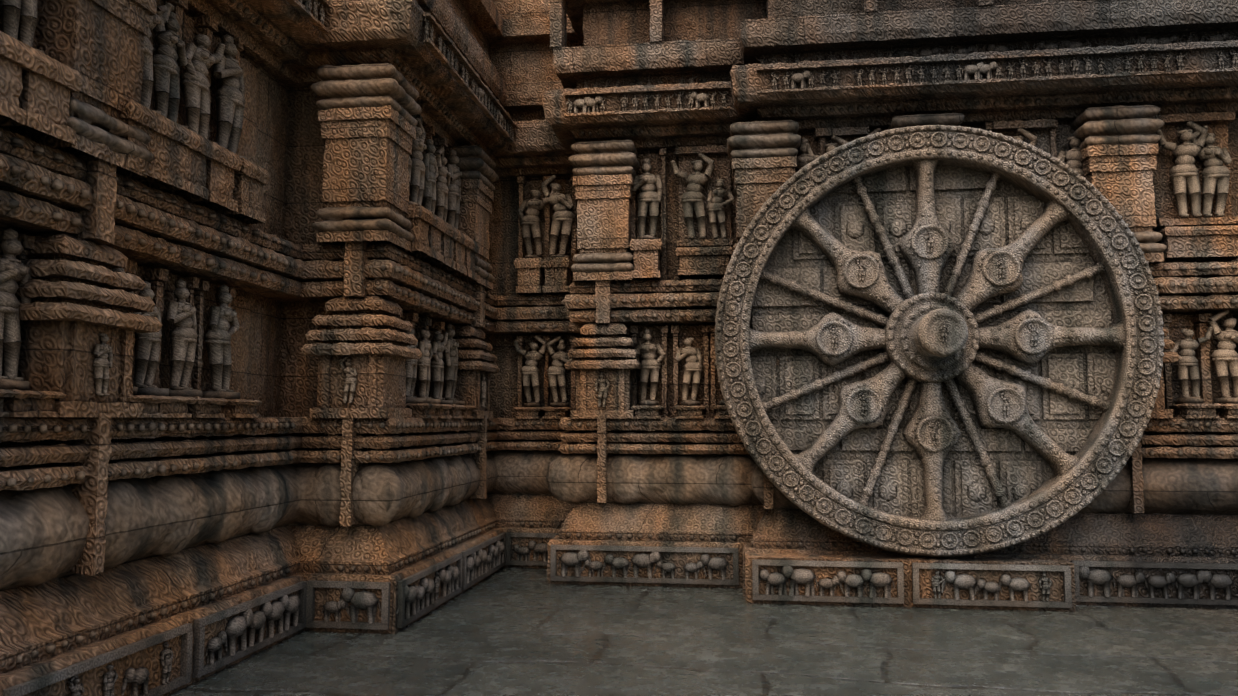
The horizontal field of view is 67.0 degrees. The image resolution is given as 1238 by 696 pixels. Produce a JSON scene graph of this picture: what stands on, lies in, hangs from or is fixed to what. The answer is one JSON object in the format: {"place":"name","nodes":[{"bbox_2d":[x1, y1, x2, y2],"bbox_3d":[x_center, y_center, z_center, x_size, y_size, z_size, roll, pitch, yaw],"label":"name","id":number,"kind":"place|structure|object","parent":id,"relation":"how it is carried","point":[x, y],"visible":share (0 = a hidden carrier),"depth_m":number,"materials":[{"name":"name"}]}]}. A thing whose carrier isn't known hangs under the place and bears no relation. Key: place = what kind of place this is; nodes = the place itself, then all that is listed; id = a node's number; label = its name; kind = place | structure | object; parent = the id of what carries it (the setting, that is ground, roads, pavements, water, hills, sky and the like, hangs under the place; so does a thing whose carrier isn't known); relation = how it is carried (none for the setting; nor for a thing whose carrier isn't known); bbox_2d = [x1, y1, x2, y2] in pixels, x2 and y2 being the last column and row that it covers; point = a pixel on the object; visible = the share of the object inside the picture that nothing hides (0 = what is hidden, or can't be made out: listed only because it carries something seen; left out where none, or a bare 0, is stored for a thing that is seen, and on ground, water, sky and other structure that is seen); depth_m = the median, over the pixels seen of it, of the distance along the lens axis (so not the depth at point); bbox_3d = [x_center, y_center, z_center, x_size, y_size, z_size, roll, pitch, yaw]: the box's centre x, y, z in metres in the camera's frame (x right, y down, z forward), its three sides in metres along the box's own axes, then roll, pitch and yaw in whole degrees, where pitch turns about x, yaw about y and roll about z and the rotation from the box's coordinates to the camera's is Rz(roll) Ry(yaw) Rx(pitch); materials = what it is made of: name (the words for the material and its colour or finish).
{"place":"outdoors","nodes":[
{"label":"outdoors","id":0,"kind":"place"},
{"bbox_2d":[169,568,1237,695],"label":"floor","id":1,"kind":"structure","parent":0,"point":[516,632],"depth_m":5.10,"materials":[{"name":"stone"}]},
{"bbox_2d":[0,0,1237,695],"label":"temple wall","id":2,"kind":"structure","parent":1,"relation":"on","point":[308,234],"depth_m":6.42,"materials":[{"name":"stone"}]},
{"bbox_2d":[0,0,1237,407],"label":"statues","id":3,"kind":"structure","parent":2,"relation":"attached to","point":[436,184],"depth_m":6.62,"materials":[{"name":"stone"}]},
{"bbox_2d":[750,165,1115,517],"bbox_3d":[2.189,-0.063,6.632,2.678,2.599,0.074,-1,-4,8],"label":"wheel backing panel","id":4,"kind":"object","parent":2,"relation":"attached to","point":[1065,423],"visible":0.48,"depth_m":6.62,"materials":[{"name":"stone"}]},
{"bbox_2d":[715,124,1164,556],"bbox_3d":[2.178,-0.069,6.541,3.002,3.004,0.977,-1,-4,8],"label":"stone wheel","id":5,"kind":"object","parent":2,"relation":"attached to","point":[929,337],"visible":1,"depth_m":6.46,"materials":[{"name":"stone"}]},
{"bbox_2d":[3,532,1237,695],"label":"base frieze","id":6,"kind":"object","parent":1,"relation":"on","point":[478,563],"visible":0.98,"depth_m":6.23,"materials":[{"name":"stone"}]}
]}

